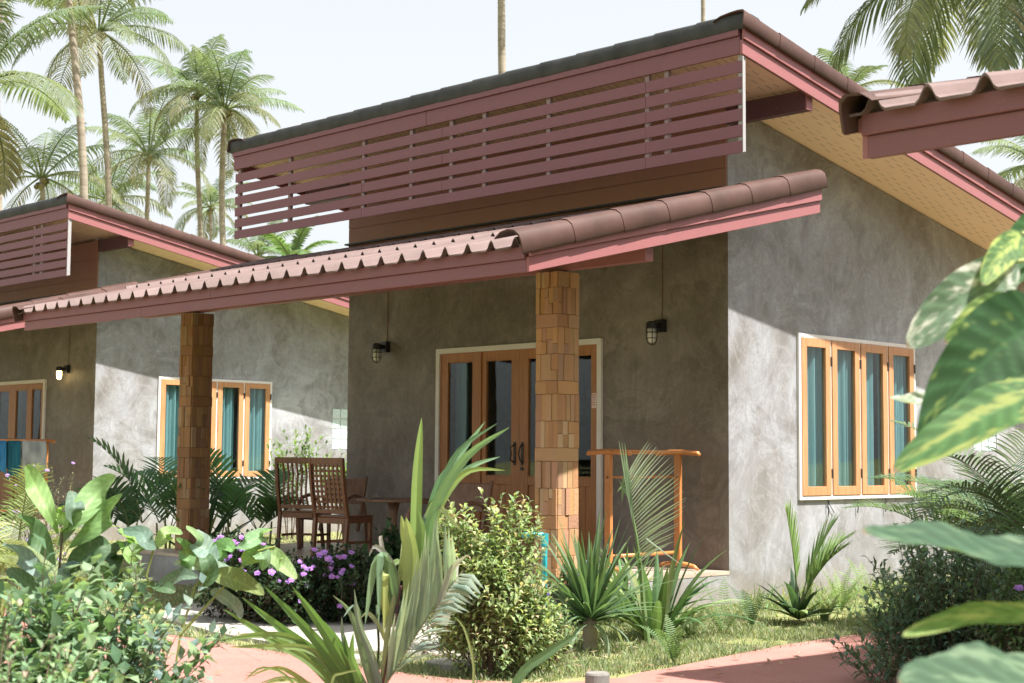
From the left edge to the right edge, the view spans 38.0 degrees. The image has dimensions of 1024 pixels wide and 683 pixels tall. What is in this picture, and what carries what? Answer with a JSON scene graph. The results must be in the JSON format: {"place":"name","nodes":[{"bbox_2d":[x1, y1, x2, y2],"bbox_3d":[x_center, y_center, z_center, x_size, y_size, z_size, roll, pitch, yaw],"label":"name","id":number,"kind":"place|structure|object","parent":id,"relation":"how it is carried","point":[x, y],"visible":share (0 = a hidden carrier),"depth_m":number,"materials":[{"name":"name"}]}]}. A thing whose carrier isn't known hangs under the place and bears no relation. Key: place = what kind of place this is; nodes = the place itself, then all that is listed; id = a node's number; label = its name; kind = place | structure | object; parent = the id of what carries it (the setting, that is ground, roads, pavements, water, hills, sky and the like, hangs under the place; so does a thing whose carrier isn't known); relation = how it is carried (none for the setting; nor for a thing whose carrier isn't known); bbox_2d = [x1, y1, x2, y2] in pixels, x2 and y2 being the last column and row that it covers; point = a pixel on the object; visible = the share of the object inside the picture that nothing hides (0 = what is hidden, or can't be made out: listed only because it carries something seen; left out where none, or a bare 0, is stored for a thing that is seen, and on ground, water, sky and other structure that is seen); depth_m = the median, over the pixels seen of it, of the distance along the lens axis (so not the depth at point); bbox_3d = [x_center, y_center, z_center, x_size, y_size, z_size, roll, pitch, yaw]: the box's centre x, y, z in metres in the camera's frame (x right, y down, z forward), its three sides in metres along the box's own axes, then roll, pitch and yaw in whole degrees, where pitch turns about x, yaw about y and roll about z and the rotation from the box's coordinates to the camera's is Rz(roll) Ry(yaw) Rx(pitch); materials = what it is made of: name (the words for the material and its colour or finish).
{"place":"outdoors","nodes":[
{"label":"outdoors","id":0,"kind":"place"},
{"bbox_2d":[0,544,152,641],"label":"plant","id":1,"kind":"object","parent":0,"point":[78,579],"visible":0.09,"depth_m":11.03,"materials":[{"name":"green plant"}]},
{"bbox_2d":[160,600,561,655],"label":"paving","id":2,"kind":"structure","parent":0,"point":[370,628],"depth_m":12.12,"materials":[{"name":"concrete"}]},
{"bbox_2d":[516,532,547,616],"bbox_3d":[0.160,1.965,12.139,0.272,0.813,0.062,1,-4,-2],"label":"water pipe","id":3,"kind":"object","parent":2,"relation":"on","point":[544,559],"visible":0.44,"depth_m":12.14,"materials":[{"name":"teal plastic"}]},
{"bbox_2d":[0,530,968,682],"bbox_3d":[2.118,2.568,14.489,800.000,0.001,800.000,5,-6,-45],"label":"ground","id":4,"kind":"structure","parent":0,"point":[579,678],"depth_m":12.00,"materials":[{"name":"green plant"}]},
{"bbox_2d":[0,0,54,209],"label":"coconut palm","id":5,"kind":"object","parent":4,"relation":"on","point":[48,5],"visible":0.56,"depth_m":53.76,"materials":[{"name":"green plant"}]},
{"bbox_2d":[3,461,83,597],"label":"flowering weed","id":6,"kind":"object","parent":4,"relation":"on","point":[46,522],"visible":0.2,"depth_m":13.53,"materials":[{"name":"green plant"}]},
{"bbox_2d":[0,0,104,196],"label":"coconut palm","id":7,"kind":"object","parent":4,"relation":"on","point":[12,152],"visible":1,"depth_m":33.75,"materials":[{"name":"green plant"}]},
{"bbox_2d":[0,589,109,682],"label":"leafy shrub","id":8,"kind":"object","parent":4,"relation":"on","point":[24,677],"visible":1,"depth_m":4.56,"materials":[{"name":"green plant"}]},
{"bbox_2d":[3,464,121,620],"bbox_3d":[-2.286,1.311,7.517,0.750,1.373,0.302,0,-4,8],"label":"plant","id":9,"kind":"object","parent":4,"relation":"on","point":[89,506],"visible":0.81,"depth_m":7.58,"materials":[{"name":"green plant"}]},
{"bbox_2d":[1,118,124,209],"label":"coconut palm","id":10,"kind":"object","parent":4,"relation":"on","point":[42,184],"visible":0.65,"depth_m":57.95,"materials":[{"name":"green plant"}]},
{"bbox_2d":[0,533,139,682],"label":"leafy shrub","id":11,"kind":"object","parent":4,"relation":"on","point":[51,606],"visible":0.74,"depth_m":6.07,"materials":[{"name":"green plant"}]},
{"bbox_2d":[55,0,137,199],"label":"coconut palm","id":12,"kind":"object","parent":4,"relation":"on","point":[74,44],"visible":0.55,"depth_m":46.04,"materials":[{"name":"beige plant"}]},
{"bbox_2d":[11,0,190,207],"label":"coconut palm","id":13,"kind":"object","parent":4,"relation":"on","point":[100,35],"visible":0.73,"depth_m":56.03,"materials":[{"name":"green plant"}]},
{"bbox_2d":[47,128,175,220],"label":"coconut palm","id":14,"kind":"object","parent":4,"relation":"on","point":[103,198],"visible":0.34,"depth_m":69.78,"materials":[{"name":"green plant"}]},
{"bbox_2d":[0,572,238,682],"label":"leafy shrub","id":15,"kind":"object","parent":4,"relation":"on","point":[137,654],"visible":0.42,"depth_m":6.69,"materials":[{"name":"green plant"}]},
{"bbox_2d":[67,543,191,680],"bbox_3d":[-1.951,1.544,7.561,0.709,1.035,0.528,5,-6,-45],"label":"leafy shrub","id":16,"kind":"object","parent":4,"relation":"on","point":[137,568],"visible":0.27,"depth_m":7.59,"materials":[{"name":"green plant"}]},
{"bbox_2d":[54,436,226,528],"bbox_3d":[-4.479,1.935,17.513,2.387,1.637,1.112,-2,-5,32],"label":"palm clump","id":17,"kind":"object","parent":4,"relation":"on","point":[129,508],"visible":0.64,"depth_m":17.42,"materials":[{"name":"green plant"}]},
{"bbox_2d":[85,77,220,219],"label":"coconut palm","id":18,"kind":"object","parent":4,"relation":"on","point":[149,155],"visible":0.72,"depth_m":65.57,"materials":[{"name":"green plant"}]},
{"bbox_2d":[103,456,240,548],"bbox_3d":[-4.326,2.151,18.845,1.577,1.413,1.590,-1,-5,13],"label":"palm clump","id":19,"kind":"object","parent":4,"relation":"on","point":[151,472],"visible":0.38,"depth_m":18.98,"materials":[{"name":"green plant"}]},
{"bbox_2d":[0,193,348,542],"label":"bungalow","id":20,"kind":"object","parent":4,"relation":"on","point":[277,368],"visible":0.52,"depth_m":25.33,"materials":[{"name":"grey concrete"}]},
{"bbox_2d":[0,379,46,515],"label":"door","id":21,"kind":"structure","parent":20,"relation":"in","point":[15,389],"depth_m":26.28,"materials":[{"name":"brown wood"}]},
{"bbox_2d":[0,439,55,518],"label":"railing","id":22,"kind":"object","parent":20,"relation":"on","point":[47,444],"visible":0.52,"depth_m":24.29,"materials":[{"name":"brown wood"}]},
{"bbox_2d":[0,440,5,472],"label":"towel","id":23,"kind":"object","parent":22,"relation":"hanging from","point":[2,456],"visible":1,"depth_m":23.76,"materials":[{"name":"fabric"}]},
{"bbox_2d":[6,440,20,479],"bbox_3d":[-8.016,1.900,23.900,0.220,0.672,0.115,5,-6,-45],"label":"towel","id":24,"kind":"object","parent":22,"relation":"hanging from","point":[13,453],"visible":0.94,"depth_m":23.88,"materials":[{"name":"fabric"}]},
{"bbox_2d":[21,441,46,472],"bbox_3d":[-7.773,1.861,24.147,0.423,0.554,0.111,5,-6,-45],"label":"towel","id":25,"kind":"object","parent":22,"relation":"hanging from","point":[33,452],"visible":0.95,"depth_m":24.14,"materials":[{"name":"fabric"}]},
{"bbox_2d":[56,326,69,380],"bbox_3d":[-7.540,0.020,24.972,0.232,1.304,0.124,5,-6,-45],"label":"wall lamp","id":26,"kind":"object","parent":20,"relation":"attached to","point":[60,370],"visible":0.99,"depth_m":24.89,"materials":[{"name":"black metal"}]},
{"bbox_2d":[156,376,271,478],"bbox_3d":[-5.208,1.571,25.974,2.330,2.019,0.183,5,-6,-45],"label":"window","id":27,"kind":"structure","parent":20,"relation":"in","point":[254,422],"depth_m":26.23,"materials":[{"name":"brown wood"}]},
{"bbox_2d":[332,408,346,449],"bbox_3d":[-3.188,1.651,27.985,0.570,0.770,0.096,5,-6,-45],"label":"glass block window","id":28,"kind":"structure","parent":20,"relation":"in","point":[339,420],"depth_m":27.88,"materials":[{"name":"grey glass"}]},
{"bbox_2d":[90,525,296,682],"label":"broad leaved plant","id":29,"kind":"object","parent":4,"relation":"on","point":[208,551],"visible":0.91,"depth_m":8.19,"materials":[{"name":"green plant"}]},
{"bbox_2d":[118,34,270,237],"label":"coconut palm","id":30,"kind":"object","parent":4,"relation":"on","point":[179,96],"visible":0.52,"depth_m":61.52,"materials":[{"name":"green plant"}]},
{"bbox_2d":[166,170,252,244],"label":"coconut palm","id":31,"kind":"object","parent":4,"relation":"on","point":[211,207],"visible":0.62,"depth_m":94.97,"materials":[{"name":"green plant"}]},
{"bbox_2d":[160,445,265,536],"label":"palm clump","id":32,"kind":"object","parent":4,"relation":"on","point":[232,489],"visible":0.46,"depth_m":18.66,"materials":[{"name":"green plant"}]},
{"bbox_2d":[151,472,286,545],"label":"strap plant","id":33,"kind":"object","parent":4,"relation":"on","point":[221,524],"visible":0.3,"depth_m":17.42,"materials":[{"name":"green plant"}]},
{"bbox_2d":[161,44,304,244],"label":"coconut palm","id":34,"kind":"object","parent":4,"relation":"on","point":[226,109],"visible":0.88,"depth_m":59.46,"materials":[{"name":"green plant"}]},
{"bbox_2d":[214,220,296,256],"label":"coconut palm","id":35,"kind":"object","parent":4,"relation":"on","point":[256,245],"visible":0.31,"depth_m":69.88,"materials":[{"name":"green plant"}]},
{"bbox_2d":[185,524,328,625],"bbox_3d":[-2.200,1.997,12.570,0.924,0.898,1.481,5,-6,-45],"label":"flowering shrub","id":36,"kind":"object","parent":4,"relation":"on","point":[277,585],"visible":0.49,"depth_m":12.38,"materials":[{"name":"green plant"}]},
{"bbox_2d":[214,469,310,543],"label":"palm clump","id":37,"kind":"object","parent":4,"relation":"on","point":[268,503],"visible":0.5,"depth_m":19.86,"materials":[{"name":"green plant"}]},
{"bbox_2d":[260,424,331,539],"bbox_3d":[-3.688,2.364,25.116,1.282,1.962,0.785,0,-4,6],"label":"tree","id":38,"kind":"object","parent":4,"relation":"on","point":[295,448],"visible":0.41,"depth_m":25.11,"materials":[{"name":"green plant"}]},
{"bbox_2d":[260,215,338,258],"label":"coconut palm","id":39,"kind":"object","parent":4,"relation":"on","point":[282,248],"visible":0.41,"depth_m":43.83,"materials":[{"name":"green plant"}]},
{"bbox_2d":[314,448,346,538],"bbox_3d":[-2.791,2.504,24.154,1.131,1.551,0.926,5,-6,-45],"label":"tree","id":40,"kind":"object","parent":4,"relation":"on","point":[331,477],"visible":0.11,"depth_m":23.97,"materials":[{"name":"green plant"}]},
{"bbox_2d":[272,537,402,622],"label":"flowering shrub","id":41,"kind":"object","parent":4,"relation":"on","point":[342,578],"visible":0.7,"depth_m":12.41,"materials":[{"name":"green plant"}]},
{"bbox_2d":[355,654,360,663],"bbox_3d":[-1.164,2.213,10.358,0.250,0.045,0.361,5,-6,-45],"label":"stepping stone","id":42,"kind":"object","parent":4,"relation":"on","point":[357,659],"visible":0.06,"depth_m":10.23,"materials":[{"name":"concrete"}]},
{"bbox_2d":[244,617,474,682],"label":"grass tuft","id":43,"kind":"object","parent":4,"relation":"on","point":[286,676],"visible":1,"depth_m":7.00,"materials":[{"name":"green plant"}]},
{"bbox_2d":[362,517,450,595],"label":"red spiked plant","id":44,"kind":"object","parent":4,"relation":"on","point":[392,545],"visible":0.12,"depth_m":13.64,"materials":[{"name":"green plant"}]},
{"bbox_2d":[427,648,474,658],"bbox_3d":[-0.409,2.236,10.589,0.324,0.045,0.484,5,-6,-45],"label":"stepping stone","id":45,"kind":"object","parent":4,"relation":"on","point":[431,651],"visible":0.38,"depth_m":10.57,"materials":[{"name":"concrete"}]},
{"bbox_2d":[426,658,477,670],"bbox_3d":[-0.402,2.198,10.087,0.272,0.045,0.411,5,-6,-45],"label":"stepping stone","id":46,"kind":"object","parent":4,"relation":"on","point":[447,665],"visible":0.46,"depth_m":10.02,"materials":[{"name":"stone"}]},
{"bbox_2d":[424,612,500,647],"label":"leafy plant","id":47,"kind":"object","parent":4,"relation":"on","point":[438,635],"visible":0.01,"depth_m":10.87,"materials":[{"name":"green plant"}]},
{"bbox_2d":[421,487,579,676],"bbox_3d":[-0.139,1.624,9.786,0.941,1.322,1.001,5,-6,-45],"label":"golden shrub","id":48,"kind":"object","parent":4,"relation":"on","point":[492,612],"visible":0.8,"depth_m":9.65,"materials":[{"name":"green plant"}]},
{"bbox_2d":[498,0,505,73],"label":"coconut palm","id":49,"kind":"object","parent":4,"relation":"on","point":[501,42],"visible":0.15,"depth_m":46.06,"materials":[{"name":"beige plant"}]},
{"bbox_2d":[12,9,1023,622],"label":"bungalow","id":50,"kind":"object","parent":4,"relation":"on","point":[496,265],"visible":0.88,"depth_m":15.70,"materials":[{"name":"brown paint"}]},
{"bbox_2d":[275,457,330,548],"bbox_3d":[-2.425,1.893,17.397,0.510,1.072,0.549,-1,-5,23],"label":"dining chair","id":51,"kind":"object","parent":50,"relation":"on","point":[305,511],"visible":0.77,"depth_m":17.26,"materials":[{"name":"brown wood"}]},
{"bbox_2d":[295,476,367,548],"bbox_3d":[-2.104,2.024,17.593,0.632,0.851,0.807,-1,-5,17],"label":"armchair","id":52,"kind":"object","parent":50,"relation":"on","point":[356,488],"visible":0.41,"depth_m":17.81,"materials":[{"name":"brown wood"}]},
{"bbox_2d":[308,458,372,556],"bbox_3d":[-1.826,1.788,15.978,0.510,1.072,0.549,-3,-6,37],"label":"dining chair","id":53,"kind":"object","parent":50,"relation":"on","point":[345,518],"visible":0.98,"depth_m":15.85,"materials":[{"name":"brown wood"}]},
{"bbox_2d":[372,292,389,362],"bbox_3d":[-1.623,-0.378,18.360,0.232,1.304,0.124,5,-6,-45],"label":"wall lamp","id":54,"kind":"object","parent":50,"relation":"attached to","point":[380,347],"visible":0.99,"depth_m":18.28,"materials":[{"name":"black metal"}]},
{"bbox_2d":[357,498,428,552],"bbox_3d":[-1.288,2.022,16.138,0.800,0.631,0.800,5,-6,-45],"label":"round table","id":55,"kind":"object","parent":50,"relation":"on","point":[393,505],"visible":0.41,"depth_m":16.10,"materials":[{"name":"brown wood"}]},
{"bbox_2d":[405,481,493,565],"bbox_3d":[-0.615,1.853,15.245,0.632,0.851,0.807,-2,-5,30],"label":"armchair","id":56,"kind":"object","parent":50,"relation":"on","point":[468,493],"visible":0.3,"depth_m":15.46,"materials":[{"name":"brown wood"}]},
{"bbox_2d":[434,338,602,561],"bbox_3d":[0.106,1.213,16.779,0.320,2.365,2.635,5,-6,-45],"label":"door","id":57,"kind":"structure","parent":50,"relation":"in","point":[521,354],"depth_m":16.79,"materials":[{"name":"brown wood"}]},
{"bbox_2d":[592,393,595,407],"bbox_3d":[0.876,0.631,15.885,0.003,0.160,0.065,5,-6,-45],"label":"paper notice","id":58,"kind":"object","parent":50,"relation":"attached to","point":[593,400],"visible":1,"depth_m":15.88,"materials":[{"name":"beige paper"}]},
{"bbox_2d":[586,449,700,572],"bbox_3d":[1.272,1.626,14.306,1.098,1.173,0.560,5,-6,-45],"label":"clothes rack","id":59,"kind":"object","parent":50,"relation":"on","point":[608,499],"visible":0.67,"depth_m":14.13,"materials":[{"name":"brown wood"}]},
{"bbox_2d":[646,245,666,345],"bbox_3d":[1.468,-0.605,15.250,0.232,1.304,0.124,5,-6,-45],"label":"wall lamp","id":60,"kind":"object","parent":50,"relation":"attached to","point":[654,327],"visible":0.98,"depth_m":15.17,"materials":[{"name":"black metal"}]},
{"bbox_2d":[796,333,916,516],"bbox_3d":[3.758,0.889,16.300,2.330,2.019,0.183,5,-6,-45],"label":"window","id":61,"kind":"structure","parent":50,"relation":"in","point":[835,412],"depth_m":16.18,"materials":[{"name":"brown wood"}]},
{"bbox_2d":[974,435,995,451],"bbox_3d":[5.778,0.969,18.310,0.570,0.770,0.096,5,-6,-45],"label":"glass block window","id":62,"kind":"structure","parent":50,"relation":"in","point":[981,446],"depth_m":18.28,"materials":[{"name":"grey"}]},
{"bbox_2d":[512,634,576,682],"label":"strap leaf plant","id":63,"kind":"object","parent":4,"relation":"on","point":[527,667],"visible":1,"depth_m":6.40,"materials":[{"name":"green plant"}]},
{"bbox_2d":[542,600,584,664],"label":"leafy plant","id":64,"kind":"object","parent":4,"relation":"on","point":[567,631],"visible":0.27,"depth_m":10.13,"materials":[{"name":"green plant"}]},
{"bbox_2d":[540,549,614,626],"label":"shrub","id":65,"kind":"object","parent":4,"relation":"on","point":[564,580],"visible":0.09,"depth_m":12.61,"materials":[{"name":"green plant"}]},
{"bbox_2d":[525,506,674,655],"bbox_3d":[0.565,1.780,10.994,1.259,1.138,1.309,1,-4,-10],"label":"dracaena","id":66,"kind":"object","parent":4,"relation":"on","point":[589,605],"visible":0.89,"depth_m":10.88,"materials":[{"name":"green plant"}]},
{"bbox_2d":[565,546,666,622],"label":"strap plant","id":67,"kind":"object","parent":4,"relation":"on","point":[625,579],"visible":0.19,"depth_m":12.69,"materials":[{"name":"green plant"}]},
{"bbox_2d":[617,443,684,644],"bbox_3d":[1.057,1.526,11.256,0.516,1.542,0.237,0,-4,1],"label":"coconut seedling","id":68,"kind":"object","parent":4,"relation":"on","point":[627,483],"visible":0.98,"depth_m":11.28,"materials":[{"name":"green plant"}]},
{"bbox_2d":[634,614,693,661],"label":"fern","id":69,"kind":"object","parent":4,"relation":"on","point":[674,637],"visible":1,"depth_m":10.32,"materials":[{"name":"green plant"}]},
{"bbox_2d":[569,522,770,639],"bbox_3d":[1.257,1.880,11.773,1.583,0.949,1.352,0,-4,7],"label":"spider lily","id":70,"kind":"object","parent":4,"relation":"on","point":[663,594],"visible":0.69,"depth_m":11.64,"materials":[{"name":"green plant"}]},
{"bbox_2d":[674,609,713,635],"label":"fern","id":71,"kind":"object","parent":4,"relation":"on","point":[692,630],"visible":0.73,"depth_m":11.73,"materials":[{"name":"green plant"}]},
{"bbox_2d":[701,0,704,21],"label":"coconut palm","id":72,"kind":"object","parent":4,"relation":"on","point":[702,10],"visible":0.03,"depth_m":62.12,"materials":[{"name":"beige plant"}]},
{"bbox_2d":[693,571,771,633],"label":"fern","id":73,"kind":"object","parent":4,"relation":"on","point":[723,618],"visible":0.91,"depth_m":11.98,"materials":[{"name":"green plant"}]},
{"bbox_2d":[730,583,786,625],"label":"fern","id":74,"kind":"object","parent":4,"relation":"on","point":[751,608],"visible":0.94,"depth_m":12.42,"materials":[{"name":"green plant"}]},
{"bbox_2d":[757,499,854,618],"bbox_3d":[2.530,1.889,12.829,0.939,1.080,0.806,0,-4,4],"label":"fishtail palm","id":75,"kind":"object","parent":4,"relation":"on","point":[814,567],"visible":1,"depth_m":12.82,"materials":[{"name":"green plant"}]},
{"bbox_2d":[808,594,839,622],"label":"fern","id":76,"kind":"object","parent":4,"relation":"on","point":[824,606],"visible":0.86,"depth_m":12.81,"materials":[{"name":"green plant"}]},
{"bbox_2d":[822,567,866,612],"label":"fern","id":77,"kind":"object","parent":4,"relation":"on","point":[843,602],"visible":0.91,"depth_m":13.85,"materials":[{"name":"green plant"}]},
{"bbox_2d":[728,571,971,619],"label":"weeds","id":78,"kind":"object","parent":4,"relation":"on","point":[821,594],"visible":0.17,"depth_m":14.65,"materials":[{"name":"green plant"}]},
{"bbox_2d":[816,48,904,90],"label":"coconut palm","id":79,"kind":"object","parent":4,"relation":"on","point":[858,76],"visible":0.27,"depth_m":59.59,"materials":[{"name":"green plant"}]},
{"bbox_2d":[838,558,899,596],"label":"fern","id":80,"kind":"object","parent":4,"relation":"on","point":[862,580],"visible":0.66,"depth_m":14.79,"materials":[{"name":"green plant"}]},
{"bbox_2d":[800,0,1023,88],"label":"coconut palm","id":81,"kind":"object","parent":4,"relation":"on","point":[910,29],"visible":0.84,"depth_m":31.39,"materials":[{"name":"green plant"}]},
{"bbox_2d":[822,511,1023,682],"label":"dark shrub","id":82,"kind":"object","parent":4,"relation":"on","point":[922,580],"visible":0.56,"depth_m":8.97,"materials":[{"name":"green plant"}]},
{"bbox_2d":[839,69,1023,158],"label":"bungalow","id":83,"kind":"object","parent":4,"relation":"on","point":[986,106],"visible":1,"depth_m":6.43,"materials":[{"name":"red wood"}]},
{"bbox_2d":[841,428,1023,596],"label":"areca palm","id":84,"kind":"object","parent":4,"relation":"on","point":[916,495],"visible":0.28,"depth_m":12.71,"materials":[{"name":"green plant"}]},
{"bbox_2d":[863,214,1023,682],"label":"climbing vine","id":85,"kind":"object","parent":4,"relation":"on","point":[972,313],"visible":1,"depth_m":3.05,"materials":[{"name":"green plant"}]},
{"bbox_2d":[866,419,1023,535],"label":"areca palm","id":86,"kind":"object","parent":4,"relation":"on","point":[990,491],"visible":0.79,"depth_m":10.93,"materials":[{"name":"green plant"}]},
{"bbox_2d":[896,489,1023,652],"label":"areca palm","id":87,"kind":"object","parent":4,"relation":"on","point":[971,529],"visible":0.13,"depth_m":9.60,"materials":[{"name":"green plant"}]},
{"bbox_2d":[966,564,1023,652],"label":"purple flowered plant","id":88,"kind":"object","parent":4,"relation":"on","point":[1003,630],"visible":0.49,"depth_m":8.42,"materials":[{"name":"green plant"}]},
{"bbox_2d":[970,136,1023,190],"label":"coconut palm","id":89,"kind":"object","parent":4,"relation":"on","point":[1016,148],"visible":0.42,"depth_m":52.13,"materials":[{"name":"green plant"}]},
{"bbox_2d":[0,608,1018,682],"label":"path","id":90,"kind":"structure","parent":0,"point":[812,664],"depth_m":9.95,"materials":[{"name":"pink concrete"}]},
{"bbox_2d":[0,463,120,620],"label":"feather palm","id":91,"kind":"object","parent":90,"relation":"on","point":[4,567],"visible":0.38,"depth_m":12.41,"materials":[{"name":"green plant"}]},
{"bbox_2d":[221,418,509,682],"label":"young coconut palm","id":92,"kind":"object","parent":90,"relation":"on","point":[427,589],"visible":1,"depth_m":8.21,"materials":[{"name":"green plant"}]},
{"bbox_2d":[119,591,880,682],"bbox_3d":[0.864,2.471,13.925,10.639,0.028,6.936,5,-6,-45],"label":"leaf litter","id":93,"kind":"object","parent":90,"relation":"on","point":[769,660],"visible":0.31,"depth_m":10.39,"materials":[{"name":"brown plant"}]},
{"bbox_2d":[585,671,609,682],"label":"bollard","id":94,"kind":"object","parent":90,"relation":"on","point":[597,676],"visible":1,"depth_m":7.91,"materials":[{"name":"grey concrete"}]},
{"bbox_2d":[860,624,909,679],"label":"fern","id":95,"kind":"object","parent":90,"relation":"on","point":[886,665],"visible":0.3,"depth_m":9.49,"materials":[{"name":"green plant"}]},
{"bbox_2d":[0,0,1023,255],"label":"sky","id":96,"kind":"structure","parent":0,"point":[330,57],"materials":[{"name":"white"}]}
]}

